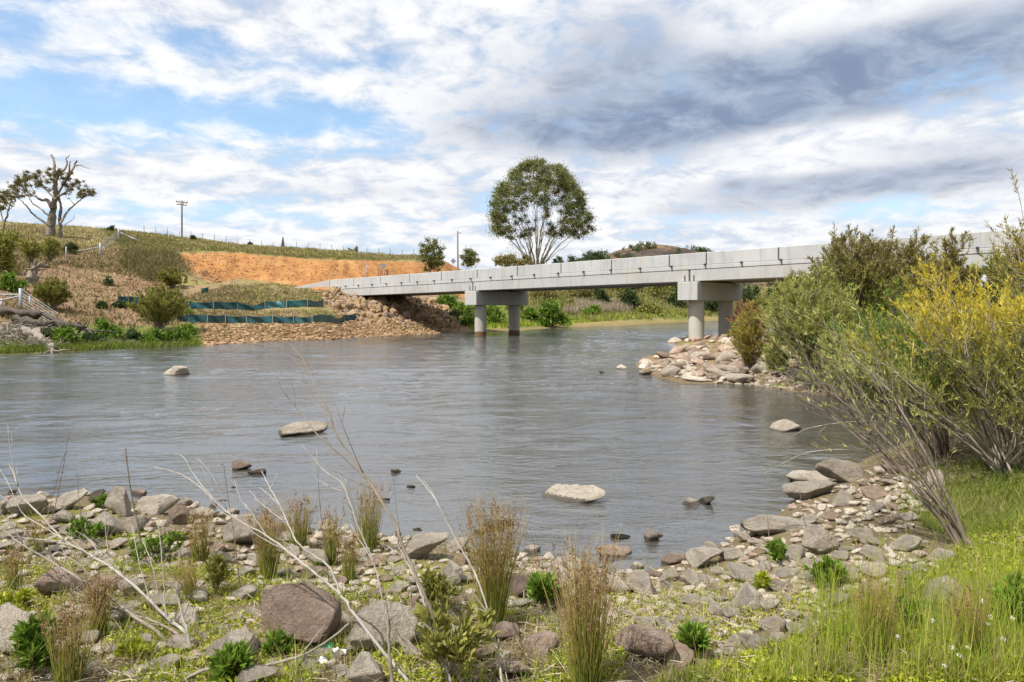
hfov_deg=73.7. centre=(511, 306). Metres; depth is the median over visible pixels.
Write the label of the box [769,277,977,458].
riverside shrub
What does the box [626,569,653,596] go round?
stone
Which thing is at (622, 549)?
stone
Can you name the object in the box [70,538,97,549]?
stone
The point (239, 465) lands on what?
stone
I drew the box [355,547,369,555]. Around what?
stone
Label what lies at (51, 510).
stone
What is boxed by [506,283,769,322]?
bushes
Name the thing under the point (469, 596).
stone
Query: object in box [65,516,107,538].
leafy weed
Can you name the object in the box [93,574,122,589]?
stone
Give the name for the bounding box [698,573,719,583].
stone
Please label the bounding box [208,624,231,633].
stone
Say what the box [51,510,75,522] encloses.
stone
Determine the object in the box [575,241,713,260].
woodland
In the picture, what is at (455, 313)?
bush
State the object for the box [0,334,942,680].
stones
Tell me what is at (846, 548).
stone
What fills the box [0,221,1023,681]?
ground
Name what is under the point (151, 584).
stone
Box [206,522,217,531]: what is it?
stone
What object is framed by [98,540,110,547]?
stone
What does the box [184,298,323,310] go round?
silt fence
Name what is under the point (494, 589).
rush clump
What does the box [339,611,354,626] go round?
stone
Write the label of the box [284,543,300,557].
stone
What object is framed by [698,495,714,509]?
stone
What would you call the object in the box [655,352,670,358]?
stone
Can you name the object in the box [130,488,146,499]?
stone
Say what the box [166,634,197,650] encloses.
stone
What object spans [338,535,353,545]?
stone
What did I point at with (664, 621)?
stone
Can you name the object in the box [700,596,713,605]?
stone
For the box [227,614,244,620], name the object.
stone
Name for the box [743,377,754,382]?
stone
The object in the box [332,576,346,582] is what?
stone
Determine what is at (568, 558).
stone
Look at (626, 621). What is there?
stone
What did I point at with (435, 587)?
leafy weed
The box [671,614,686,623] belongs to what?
stone
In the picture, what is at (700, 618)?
stone
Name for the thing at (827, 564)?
leafy weed
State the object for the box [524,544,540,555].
stone
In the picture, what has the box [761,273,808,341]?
riverside shrub
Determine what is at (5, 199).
gum tree
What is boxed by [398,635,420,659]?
stone
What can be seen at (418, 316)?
rubble block
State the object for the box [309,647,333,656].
stone
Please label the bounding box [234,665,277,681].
stone
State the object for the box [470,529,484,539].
stone
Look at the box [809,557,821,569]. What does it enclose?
stone
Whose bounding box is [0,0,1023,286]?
sky
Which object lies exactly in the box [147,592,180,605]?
stone
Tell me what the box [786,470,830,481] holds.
stone
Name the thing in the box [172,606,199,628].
stone
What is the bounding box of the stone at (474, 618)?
[465,614,478,622]
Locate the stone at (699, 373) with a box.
[689,369,705,376]
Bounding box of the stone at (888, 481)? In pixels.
[878,479,896,484]
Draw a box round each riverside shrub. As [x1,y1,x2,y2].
[726,299,765,333]
[726,301,772,368]
[730,317,760,332]
[744,258,973,549]
[752,261,872,392]
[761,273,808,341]
[763,338,793,376]
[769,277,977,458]
[781,222,932,329]
[811,315,891,413]
[813,247,1023,474]
[825,297,933,424]
[856,301,994,417]
[863,318,1020,430]
[867,285,1018,399]
[875,225,966,321]
[929,227,990,314]
[929,263,1022,312]
[968,240,1023,306]
[980,168,1023,351]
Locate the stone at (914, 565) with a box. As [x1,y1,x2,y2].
[907,563,925,571]
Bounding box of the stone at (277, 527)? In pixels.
[262,519,285,536]
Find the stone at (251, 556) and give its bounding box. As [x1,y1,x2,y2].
[246,553,259,560]
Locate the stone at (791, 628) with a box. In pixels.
[786,621,808,635]
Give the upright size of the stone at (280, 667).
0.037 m
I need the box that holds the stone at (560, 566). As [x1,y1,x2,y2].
[547,557,576,585]
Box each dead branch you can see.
[0,425,185,633]
[0,512,165,641]
[70,582,178,633]
[146,652,202,664]
[155,453,408,681]
[174,581,191,650]
[180,623,349,681]
[250,338,463,681]
[302,445,382,599]
[382,602,394,681]
[388,533,451,681]
[416,475,507,681]
[765,421,883,472]
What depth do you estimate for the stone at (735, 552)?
5.37 m
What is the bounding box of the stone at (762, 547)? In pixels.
[754,544,769,553]
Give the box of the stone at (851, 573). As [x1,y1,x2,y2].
[837,566,857,582]
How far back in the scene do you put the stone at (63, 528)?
5.58 m
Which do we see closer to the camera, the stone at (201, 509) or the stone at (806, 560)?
the stone at (806, 560)
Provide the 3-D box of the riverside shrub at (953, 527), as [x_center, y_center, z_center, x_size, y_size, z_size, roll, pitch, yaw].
[2.493,0.677,5.109,1.503,2.120,1.403,0,0,0]
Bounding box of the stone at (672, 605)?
[665,603,678,610]
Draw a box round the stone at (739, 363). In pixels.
[728,358,754,371]
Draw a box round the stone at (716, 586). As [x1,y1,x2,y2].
[707,584,721,590]
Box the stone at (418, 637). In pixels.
[415,632,423,640]
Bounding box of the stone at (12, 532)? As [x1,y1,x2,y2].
[0,529,24,538]
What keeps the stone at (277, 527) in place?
on the ground at (418, 507)
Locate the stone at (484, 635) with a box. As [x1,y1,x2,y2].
[472,629,492,644]
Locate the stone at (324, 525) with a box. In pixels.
[318,519,333,530]
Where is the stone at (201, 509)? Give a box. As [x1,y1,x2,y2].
[189,506,218,517]
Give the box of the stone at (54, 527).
[45,525,60,532]
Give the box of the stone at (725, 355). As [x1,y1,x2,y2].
[715,350,739,362]
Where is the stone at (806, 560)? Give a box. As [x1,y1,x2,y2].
[797,557,811,568]
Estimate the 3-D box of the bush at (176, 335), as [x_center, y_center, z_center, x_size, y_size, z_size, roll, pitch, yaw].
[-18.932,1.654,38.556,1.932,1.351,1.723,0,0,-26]
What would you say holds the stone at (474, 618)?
on the ground at (418, 507)
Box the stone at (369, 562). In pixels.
[364,553,387,566]
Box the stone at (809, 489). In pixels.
[781,480,836,499]
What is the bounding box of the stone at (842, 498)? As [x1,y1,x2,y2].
[831,489,854,506]
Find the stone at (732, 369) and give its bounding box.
[718,365,739,372]
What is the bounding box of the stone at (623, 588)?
[597,571,631,594]
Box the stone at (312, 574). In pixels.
[300,566,323,578]
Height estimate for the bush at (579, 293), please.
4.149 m
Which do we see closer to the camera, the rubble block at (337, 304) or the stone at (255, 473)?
the stone at (255, 473)
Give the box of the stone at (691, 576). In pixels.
[680,570,699,584]
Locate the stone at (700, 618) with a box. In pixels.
[690,615,708,624]
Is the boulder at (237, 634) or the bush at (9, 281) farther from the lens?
the bush at (9, 281)
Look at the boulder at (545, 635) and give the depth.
3.25 m
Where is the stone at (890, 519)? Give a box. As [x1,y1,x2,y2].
[878,514,898,524]
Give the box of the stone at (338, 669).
[332,663,349,675]
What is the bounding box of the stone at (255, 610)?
[242,607,260,615]
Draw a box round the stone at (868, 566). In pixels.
[858,562,888,577]
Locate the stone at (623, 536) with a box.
[610,534,630,538]
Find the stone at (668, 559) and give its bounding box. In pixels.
[661,553,685,565]
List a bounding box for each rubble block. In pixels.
[326,286,336,292]
[332,301,340,307]
[345,302,353,308]
[360,302,368,309]
[368,300,378,306]
[375,304,381,311]
[377,300,385,307]
[388,307,398,313]
[389,304,397,309]
[389,310,395,317]
[402,310,411,318]
[415,313,422,320]
[419,311,426,319]
[425,317,433,322]
[434,308,442,316]
[435,318,442,323]
[435,321,444,325]
[447,315,456,322]
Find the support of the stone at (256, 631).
on the ground at (418, 507)
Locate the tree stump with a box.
[25,258,48,284]
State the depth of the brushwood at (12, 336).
33.62 m
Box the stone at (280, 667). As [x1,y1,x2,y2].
[272,664,285,676]
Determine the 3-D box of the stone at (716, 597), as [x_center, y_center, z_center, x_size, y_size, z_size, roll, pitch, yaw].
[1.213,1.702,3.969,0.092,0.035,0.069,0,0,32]
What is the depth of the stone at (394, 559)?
4.97 m
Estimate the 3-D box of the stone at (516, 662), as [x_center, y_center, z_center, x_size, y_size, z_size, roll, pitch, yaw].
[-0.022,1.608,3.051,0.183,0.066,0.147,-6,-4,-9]
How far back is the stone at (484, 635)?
3.39 m
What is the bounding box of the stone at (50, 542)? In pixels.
[30,537,56,545]
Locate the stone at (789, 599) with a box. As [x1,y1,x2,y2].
[776,594,794,602]
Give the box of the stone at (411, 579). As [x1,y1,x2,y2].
[408,576,422,584]
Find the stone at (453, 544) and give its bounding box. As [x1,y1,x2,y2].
[446,537,469,551]
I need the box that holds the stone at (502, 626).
[494,621,520,638]
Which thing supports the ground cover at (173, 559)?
on the ground at (418, 507)
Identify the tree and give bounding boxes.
[0,188,17,232]
[6,154,96,237]
[416,237,445,272]
[458,245,480,269]
[485,155,600,264]
[491,253,520,266]
[513,253,535,265]
[551,255,564,262]
[566,254,580,261]
[581,250,596,260]
[590,248,602,258]
[594,249,607,259]
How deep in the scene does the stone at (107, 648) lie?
3.31 m
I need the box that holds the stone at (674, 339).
[667,337,683,342]
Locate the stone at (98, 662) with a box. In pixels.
[82,660,102,675]
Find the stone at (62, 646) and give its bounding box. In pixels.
[45,637,70,656]
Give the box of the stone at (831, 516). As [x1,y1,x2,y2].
[821,512,838,520]
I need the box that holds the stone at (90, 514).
[81,511,95,517]
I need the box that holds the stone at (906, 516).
[894,512,921,520]
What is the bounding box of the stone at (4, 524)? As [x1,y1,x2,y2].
[1,521,16,528]
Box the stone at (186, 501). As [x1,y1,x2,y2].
[177,497,192,505]
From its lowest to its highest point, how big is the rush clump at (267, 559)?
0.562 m
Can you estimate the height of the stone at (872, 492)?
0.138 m
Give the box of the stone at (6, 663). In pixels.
[1,661,16,668]
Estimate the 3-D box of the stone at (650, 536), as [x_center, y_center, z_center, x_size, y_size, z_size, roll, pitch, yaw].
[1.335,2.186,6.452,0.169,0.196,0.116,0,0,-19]
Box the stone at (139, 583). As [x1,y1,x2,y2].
[118,577,146,595]
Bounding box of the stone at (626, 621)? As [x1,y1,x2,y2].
[616,620,630,628]
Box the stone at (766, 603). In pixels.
[760,599,780,612]
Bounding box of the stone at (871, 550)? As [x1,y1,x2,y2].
[859,544,885,562]
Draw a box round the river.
[0,320,936,567]
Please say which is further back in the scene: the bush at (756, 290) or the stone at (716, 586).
the bush at (756, 290)
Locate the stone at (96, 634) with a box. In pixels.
[74,630,99,644]
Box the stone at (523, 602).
[512,598,533,606]
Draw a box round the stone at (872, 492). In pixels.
[860,486,887,498]
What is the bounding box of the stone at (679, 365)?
[669,363,686,368]
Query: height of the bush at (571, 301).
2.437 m
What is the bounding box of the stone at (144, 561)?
[137,559,153,567]
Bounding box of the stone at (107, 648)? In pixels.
[104,644,117,652]
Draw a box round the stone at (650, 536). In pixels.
[643,527,660,546]
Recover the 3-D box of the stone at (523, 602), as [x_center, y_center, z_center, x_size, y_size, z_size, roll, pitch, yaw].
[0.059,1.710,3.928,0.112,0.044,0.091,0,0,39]
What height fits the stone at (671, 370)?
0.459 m
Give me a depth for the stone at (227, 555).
4.80 m
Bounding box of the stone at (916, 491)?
[912,489,931,498]
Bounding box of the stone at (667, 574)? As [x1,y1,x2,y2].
[658,567,680,582]
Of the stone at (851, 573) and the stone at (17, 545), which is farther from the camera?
the stone at (17, 545)
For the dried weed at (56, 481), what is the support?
on the ground at (418, 507)
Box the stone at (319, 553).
[303,548,329,565]
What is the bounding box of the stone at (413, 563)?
[402,559,416,567]
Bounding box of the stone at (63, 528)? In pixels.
[59,525,70,534]
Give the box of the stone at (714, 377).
[705,375,718,379]
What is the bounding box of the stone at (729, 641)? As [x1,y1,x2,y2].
[724,633,741,646]
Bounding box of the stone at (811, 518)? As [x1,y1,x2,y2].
[800,513,821,523]
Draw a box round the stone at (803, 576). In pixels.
[796,571,812,578]
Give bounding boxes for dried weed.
[46,452,65,519]
[51,437,68,524]
[75,473,80,515]
[124,448,142,554]
[221,464,240,587]
[317,478,329,591]
[390,471,400,535]
[800,490,805,526]
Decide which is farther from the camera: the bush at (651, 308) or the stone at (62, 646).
the bush at (651, 308)
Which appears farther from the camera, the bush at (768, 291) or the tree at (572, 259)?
the tree at (572, 259)
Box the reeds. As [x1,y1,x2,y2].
[561,297,637,314]
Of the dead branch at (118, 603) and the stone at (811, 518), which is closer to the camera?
the dead branch at (118, 603)
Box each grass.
[0,220,205,329]
[0,335,204,354]
[0,506,941,631]
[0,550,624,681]
[94,227,421,262]
[108,246,192,282]
[182,281,341,317]
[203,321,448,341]
[467,307,770,328]
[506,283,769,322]
[508,553,800,642]
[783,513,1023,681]
[884,453,1023,538]
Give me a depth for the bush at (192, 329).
40.74 m
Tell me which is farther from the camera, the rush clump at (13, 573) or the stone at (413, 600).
the rush clump at (13, 573)
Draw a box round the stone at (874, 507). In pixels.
[866,502,885,512]
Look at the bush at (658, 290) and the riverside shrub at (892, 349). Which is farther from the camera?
the bush at (658, 290)
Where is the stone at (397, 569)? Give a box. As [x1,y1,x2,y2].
[389,565,407,573]
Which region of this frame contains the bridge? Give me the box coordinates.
[294,229,1023,341]
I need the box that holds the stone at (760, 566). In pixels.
[754,560,771,572]
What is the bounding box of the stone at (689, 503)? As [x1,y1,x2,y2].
[682,497,701,510]
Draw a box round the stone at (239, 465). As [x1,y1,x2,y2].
[232,460,251,473]
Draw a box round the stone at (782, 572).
[773,566,798,577]
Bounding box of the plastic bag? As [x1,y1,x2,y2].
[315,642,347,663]
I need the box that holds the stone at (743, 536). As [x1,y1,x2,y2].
[733,530,750,541]
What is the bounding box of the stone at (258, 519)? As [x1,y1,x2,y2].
[256,515,273,521]
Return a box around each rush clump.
[0,545,29,591]
[25,507,51,555]
[32,584,112,681]
[71,570,126,635]
[167,555,198,603]
[175,506,219,562]
[241,493,297,578]
[273,486,321,549]
[317,499,348,565]
[337,530,367,580]
[338,475,392,552]
[441,485,531,629]
[526,526,642,681]
[850,552,917,663]
[937,569,1007,658]
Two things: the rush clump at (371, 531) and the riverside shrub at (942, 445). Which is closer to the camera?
the rush clump at (371, 531)
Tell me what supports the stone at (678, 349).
on the ground at (418, 507)
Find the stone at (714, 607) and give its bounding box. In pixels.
[708,602,723,616]
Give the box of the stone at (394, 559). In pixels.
[387,555,401,563]
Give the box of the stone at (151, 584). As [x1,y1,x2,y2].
[148,582,162,590]
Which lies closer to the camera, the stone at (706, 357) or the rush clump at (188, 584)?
the rush clump at (188, 584)
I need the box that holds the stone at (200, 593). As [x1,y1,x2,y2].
[183,587,208,603]
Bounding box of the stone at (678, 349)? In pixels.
[669,346,685,353]
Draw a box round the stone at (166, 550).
[151,542,170,552]
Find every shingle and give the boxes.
[0,473,935,681]
[642,344,844,391]
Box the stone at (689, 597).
[679,593,699,605]
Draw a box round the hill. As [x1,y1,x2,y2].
[585,244,783,286]
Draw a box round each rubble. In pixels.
[65,259,464,330]
[198,322,458,345]
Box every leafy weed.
[0,587,39,608]
[7,609,70,673]
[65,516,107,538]
[89,493,108,507]
[113,633,156,659]
[127,530,188,563]
[203,551,236,594]
[205,638,254,681]
[258,628,296,654]
[412,594,499,680]
[417,566,460,610]
[524,570,565,607]
[675,619,713,655]
[753,570,772,588]
[765,536,788,562]
[802,554,850,586]
[892,594,925,625]
[985,570,1023,625]
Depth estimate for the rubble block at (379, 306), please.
57.93 m
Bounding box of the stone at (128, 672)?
[120,664,149,679]
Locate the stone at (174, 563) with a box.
[163,560,180,568]
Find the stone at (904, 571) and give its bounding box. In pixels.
[894,570,913,578]
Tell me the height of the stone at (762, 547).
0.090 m
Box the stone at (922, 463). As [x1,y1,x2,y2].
[910,458,924,467]
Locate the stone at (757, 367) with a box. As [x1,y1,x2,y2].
[751,361,767,372]
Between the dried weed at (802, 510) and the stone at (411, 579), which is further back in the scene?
the dried weed at (802, 510)
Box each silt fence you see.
[117,295,140,303]
[176,312,356,323]
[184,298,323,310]
[200,287,208,292]
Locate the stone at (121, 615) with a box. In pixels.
[110,604,137,619]
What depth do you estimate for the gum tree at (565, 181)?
127.81 m
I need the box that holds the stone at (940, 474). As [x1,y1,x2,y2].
[921,470,944,486]
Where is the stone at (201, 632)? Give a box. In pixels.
[198,631,211,640]
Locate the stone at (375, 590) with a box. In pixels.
[363,586,384,598]
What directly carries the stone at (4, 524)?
on the ground at (418, 507)
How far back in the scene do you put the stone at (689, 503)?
7.56 m
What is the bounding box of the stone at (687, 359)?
[677,357,692,361]
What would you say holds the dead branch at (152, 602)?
on the ground at (418, 507)
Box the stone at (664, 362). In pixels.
[656,358,670,366]
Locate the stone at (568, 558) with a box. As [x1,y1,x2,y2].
[561,553,586,569]
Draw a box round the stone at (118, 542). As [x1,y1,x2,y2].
[109,538,127,549]
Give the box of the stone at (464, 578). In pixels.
[461,574,475,582]
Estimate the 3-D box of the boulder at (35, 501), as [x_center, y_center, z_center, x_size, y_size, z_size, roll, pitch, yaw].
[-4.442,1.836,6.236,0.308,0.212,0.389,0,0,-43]
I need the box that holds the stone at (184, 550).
[178,547,191,558]
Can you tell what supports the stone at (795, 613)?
on the ground at (418, 507)
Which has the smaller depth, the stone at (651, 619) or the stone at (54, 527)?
the stone at (651, 619)
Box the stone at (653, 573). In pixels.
[646,570,661,576]
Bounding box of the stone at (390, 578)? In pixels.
[376,574,392,581]
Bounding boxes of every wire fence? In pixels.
[0,288,56,320]
[65,229,168,259]
[145,226,418,254]
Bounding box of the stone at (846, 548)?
[838,546,854,550]
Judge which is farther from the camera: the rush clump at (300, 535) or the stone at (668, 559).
the stone at (668, 559)
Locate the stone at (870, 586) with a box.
[860,581,887,593]
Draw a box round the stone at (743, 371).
[738,368,749,373]
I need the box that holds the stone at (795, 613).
[784,610,800,619]
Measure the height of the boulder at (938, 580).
0.132 m
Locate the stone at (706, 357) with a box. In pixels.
[695,354,711,359]
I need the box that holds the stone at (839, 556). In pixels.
[830,550,848,560]
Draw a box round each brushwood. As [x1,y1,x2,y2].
[0,318,80,350]
[85,333,172,344]
[757,363,895,401]
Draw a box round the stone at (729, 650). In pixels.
[722,647,739,655]
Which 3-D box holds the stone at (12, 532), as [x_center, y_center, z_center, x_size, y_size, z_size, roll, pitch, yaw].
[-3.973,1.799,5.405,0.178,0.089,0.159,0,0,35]
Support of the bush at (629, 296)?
on the ground at (418, 507)
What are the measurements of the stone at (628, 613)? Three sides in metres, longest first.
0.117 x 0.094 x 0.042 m
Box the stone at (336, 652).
[331,649,343,659]
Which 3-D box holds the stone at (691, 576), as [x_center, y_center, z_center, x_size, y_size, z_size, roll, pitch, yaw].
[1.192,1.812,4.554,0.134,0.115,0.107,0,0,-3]
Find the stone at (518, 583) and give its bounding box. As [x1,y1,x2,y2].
[506,574,530,596]
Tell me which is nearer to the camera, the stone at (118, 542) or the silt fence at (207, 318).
the stone at (118, 542)
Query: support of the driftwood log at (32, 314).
on the ground at (418, 507)
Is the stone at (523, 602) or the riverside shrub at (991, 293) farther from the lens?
the riverside shrub at (991, 293)
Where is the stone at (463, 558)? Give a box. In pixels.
[452,552,469,564]
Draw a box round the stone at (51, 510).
[44,505,62,512]
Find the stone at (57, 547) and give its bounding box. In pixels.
[47,545,61,551]
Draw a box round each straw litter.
[512,553,925,681]
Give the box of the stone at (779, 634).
[769,632,786,640]
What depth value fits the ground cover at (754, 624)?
3.72 m
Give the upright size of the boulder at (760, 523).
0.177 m
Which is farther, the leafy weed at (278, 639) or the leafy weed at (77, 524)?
the leafy weed at (77, 524)
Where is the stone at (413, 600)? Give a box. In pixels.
[404,596,417,604]
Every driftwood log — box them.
[0,306,88,335]
[10,326,69,352]
[11,314,116,334]
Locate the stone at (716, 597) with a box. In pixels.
[712,595,728,602]
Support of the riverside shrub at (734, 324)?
on the ground at (418, 507)
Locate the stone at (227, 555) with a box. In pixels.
[210,550,232,561]
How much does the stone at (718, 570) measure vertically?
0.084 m
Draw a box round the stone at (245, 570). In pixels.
[236,566,256,576]
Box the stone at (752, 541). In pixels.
[747,537,763,544]
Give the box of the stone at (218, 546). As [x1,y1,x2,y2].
[209,542,225,551]
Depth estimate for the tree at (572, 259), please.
618.37 m
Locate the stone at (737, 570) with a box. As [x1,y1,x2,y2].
[727,562,756,581]
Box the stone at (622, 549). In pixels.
[597,544,631,563]
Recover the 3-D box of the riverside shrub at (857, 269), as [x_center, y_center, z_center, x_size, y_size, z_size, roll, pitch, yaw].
[9.679,-0.415,19.511,3.824,4.020,3.892,0,0,0]
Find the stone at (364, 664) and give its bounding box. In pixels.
[346,651,384,681]
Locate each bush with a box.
[0,222,18,273]
[0,270,31,292]
[5,229,25,245]
[16,236,47,263]
[31,275,73,309]
[40,236,65,261]
[40,326,54,338]
[51,320,81,343]
[61,241,79,254]
[77,331,110,342]
[87,317,126,340]
[95,300,108,309]
[101,274,115,286]
[105,225,115,230]
[111,300,131,308]
[113,326,143,342]
[126,282,189,329]
[139,327,168,343]
[156,266,188,287]
[160,324,193,342]
[179,322,200,336]
[436,294,459,307]
[449,309,460,320]
[450,300,469,314]
[459,305,474,326]
[486,305,507,325]
[504,305,523,310]
[520,306,541,321]
[528,290,558,297]
[532,294,577,327]
[558,297,576,309]
[563,289,595,299]
[579,304,604,315]
[591,289,612,302]
[606,288,624,290]
[615,287,644,308]
[633,300,662,315]
[644,286,671,297]
[661,286,687,306]
[704,301,717,311]
[738,283,763,302]
[745,297,770,310]
[762,282,781,297]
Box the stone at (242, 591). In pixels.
[229,583,258,598]
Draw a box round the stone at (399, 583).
[389,580,409,592]
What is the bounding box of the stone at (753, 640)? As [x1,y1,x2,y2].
[739,633,773,649]
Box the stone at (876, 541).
[867,536,883,545]
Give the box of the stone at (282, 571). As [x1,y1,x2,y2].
[278,568,294,576]
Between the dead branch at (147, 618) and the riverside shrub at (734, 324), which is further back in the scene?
the riverside shrub at (734, 324)
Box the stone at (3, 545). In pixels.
[0,541,15,549]
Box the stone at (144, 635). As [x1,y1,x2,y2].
[128,633,154,643]
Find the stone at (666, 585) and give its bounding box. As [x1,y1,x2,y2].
[660,580,677,590]
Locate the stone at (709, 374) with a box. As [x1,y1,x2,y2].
[706,372,719,377]
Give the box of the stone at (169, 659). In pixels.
[148,653,181,669]
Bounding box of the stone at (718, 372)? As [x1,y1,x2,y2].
[705,367,726,376]
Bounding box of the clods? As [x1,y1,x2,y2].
[180,255,448,281]
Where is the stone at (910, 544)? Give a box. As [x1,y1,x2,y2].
[888,534,921,551]
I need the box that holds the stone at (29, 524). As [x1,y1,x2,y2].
[25,523,36,528]
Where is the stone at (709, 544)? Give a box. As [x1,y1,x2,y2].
[703,541,719,548]
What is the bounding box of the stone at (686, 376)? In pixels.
[682,372,708,381]
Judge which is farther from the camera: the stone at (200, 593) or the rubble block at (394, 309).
the rubble block at (394, 309)
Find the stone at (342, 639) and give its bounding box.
[337,636,348,645]
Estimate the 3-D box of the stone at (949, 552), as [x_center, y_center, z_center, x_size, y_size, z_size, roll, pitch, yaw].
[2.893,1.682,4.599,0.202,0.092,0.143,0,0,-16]
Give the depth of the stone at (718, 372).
20.04 m
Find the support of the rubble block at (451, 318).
on the ground at (418, 507)
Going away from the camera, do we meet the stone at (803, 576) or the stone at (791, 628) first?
the stone at (791, 628)
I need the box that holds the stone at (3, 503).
[0,497,10,514]
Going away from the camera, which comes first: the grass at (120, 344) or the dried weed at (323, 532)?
the dried weed at (323, 532)
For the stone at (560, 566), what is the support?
on the ground at (418, 507)
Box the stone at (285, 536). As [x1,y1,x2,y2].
[280,531,302,542]
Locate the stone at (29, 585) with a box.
[19,584,39,592]
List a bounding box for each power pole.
[176,200,187,235]
[457,231,458,269]
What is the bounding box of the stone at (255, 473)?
[247,468,265,477]
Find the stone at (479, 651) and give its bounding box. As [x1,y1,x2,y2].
[467,644,495,659]
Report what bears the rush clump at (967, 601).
on the ground at (418, 507)
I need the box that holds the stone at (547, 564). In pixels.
[540,562,550,568]
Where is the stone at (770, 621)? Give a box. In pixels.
[756,615,786,632]
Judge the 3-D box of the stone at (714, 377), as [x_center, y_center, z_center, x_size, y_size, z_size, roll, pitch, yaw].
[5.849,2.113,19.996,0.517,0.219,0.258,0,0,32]
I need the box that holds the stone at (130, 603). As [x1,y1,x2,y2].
[124,600,141,607]
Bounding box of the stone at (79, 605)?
[62,603,92,619]
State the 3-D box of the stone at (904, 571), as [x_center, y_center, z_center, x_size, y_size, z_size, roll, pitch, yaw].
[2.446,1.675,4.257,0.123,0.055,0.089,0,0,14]
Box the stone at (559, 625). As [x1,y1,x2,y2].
[551,618,564,626]
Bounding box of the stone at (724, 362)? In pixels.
[718,361,730,364]
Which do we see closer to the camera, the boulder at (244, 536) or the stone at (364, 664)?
the stone at (364, 664)
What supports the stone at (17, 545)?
on the ground at (418, 507)
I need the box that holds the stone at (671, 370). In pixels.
[660,365,680,376]
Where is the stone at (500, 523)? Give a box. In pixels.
[483,520,515,527]
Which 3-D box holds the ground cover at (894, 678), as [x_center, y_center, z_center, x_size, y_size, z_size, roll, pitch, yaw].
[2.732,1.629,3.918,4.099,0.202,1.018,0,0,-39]
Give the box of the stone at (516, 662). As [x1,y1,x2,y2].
[486,657,528,672]
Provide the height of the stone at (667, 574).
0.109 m
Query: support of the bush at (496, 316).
on the ground at (418, 507)
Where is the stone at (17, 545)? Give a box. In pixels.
[14,540,30,550]
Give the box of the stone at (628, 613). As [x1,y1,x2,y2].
[617,609,638,616]
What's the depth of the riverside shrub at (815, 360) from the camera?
15.51 m
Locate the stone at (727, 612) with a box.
[723,607,740,617]
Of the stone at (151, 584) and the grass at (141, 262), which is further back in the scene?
the grass at (141, 262)
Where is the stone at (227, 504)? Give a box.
[217,499,230,507]
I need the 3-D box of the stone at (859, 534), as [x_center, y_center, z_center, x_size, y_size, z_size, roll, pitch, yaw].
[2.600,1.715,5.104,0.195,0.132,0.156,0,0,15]
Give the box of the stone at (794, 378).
[791,370,803,380]
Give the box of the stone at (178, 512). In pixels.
[168,505,189,524]
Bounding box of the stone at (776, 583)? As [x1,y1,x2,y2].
[768,580,792,591]
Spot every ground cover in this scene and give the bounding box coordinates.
[0,526,254,579]
[0,554,628,681]
[559,558,937,681]
[706,515,1023,681]
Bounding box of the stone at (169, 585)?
[164,580,185,588]
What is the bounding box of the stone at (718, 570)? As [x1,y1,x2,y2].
[711,566,726,574]
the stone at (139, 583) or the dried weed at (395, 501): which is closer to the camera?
the stone at (139, 583)
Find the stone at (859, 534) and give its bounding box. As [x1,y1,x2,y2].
[847,528,873,543]
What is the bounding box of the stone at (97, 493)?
[88,488,105,499]
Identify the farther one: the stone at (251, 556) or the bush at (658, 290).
the bush at (658, 290)
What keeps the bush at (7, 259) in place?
on the ground at (418, 507)
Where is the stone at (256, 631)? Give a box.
[250,628,262,636]
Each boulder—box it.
[0,602,34,654]
[5,494,48,515]
[31,566,86,595]
[51,488,88,509]
[86,512,127,536]
[104,486,130,516]
[120,515,150,533]
[136,494,179,514]
[160,366,189,379]
[201,626,258,658]
[223,515,260,543]
[261,581,341,643]
[274,421,327,439]
[346,600,418,650]
[401,531,450,559]
[440,560,462,585]
[518,630,560,655]
[542,484,604,506]
[613,624,673,658]
[662,641,693,667]
[685,546,722,567]
[730,582,761,611]
[741,515,811,533]
[769,419,801,440]
[802,524,839,553]
[815,459,864,481]
[921,575,964,605]
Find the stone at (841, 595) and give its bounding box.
[825,592,851,605]
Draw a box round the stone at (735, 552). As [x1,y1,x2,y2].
[719,547,744,560]
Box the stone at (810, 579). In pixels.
[806,577,823,584]
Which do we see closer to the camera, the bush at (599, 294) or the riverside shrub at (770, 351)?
the riverside shrub at (770, 351)
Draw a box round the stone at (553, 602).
[544,596,568,607]
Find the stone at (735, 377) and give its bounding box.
[726,373,755,382]
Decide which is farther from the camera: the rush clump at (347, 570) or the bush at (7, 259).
the bush at (7, 259)
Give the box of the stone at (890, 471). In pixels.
[881,459,906,473]
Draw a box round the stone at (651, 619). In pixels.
[632,615,655,625]
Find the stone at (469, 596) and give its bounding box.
[465,594,480,601]
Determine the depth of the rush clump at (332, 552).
4.96 m
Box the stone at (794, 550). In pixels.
[783,544,804,559]
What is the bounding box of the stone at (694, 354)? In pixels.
[689,351,702,357]
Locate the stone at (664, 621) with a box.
[655,615,674,632]
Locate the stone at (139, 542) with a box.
[131,538,148,548]
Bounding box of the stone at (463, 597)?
[453,592,468,601]
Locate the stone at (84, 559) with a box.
[76,557,90,567]
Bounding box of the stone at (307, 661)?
[298,654,326,676]
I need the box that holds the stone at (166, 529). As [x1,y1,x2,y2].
[160,527,181,540]
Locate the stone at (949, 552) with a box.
[927,547,958,561]

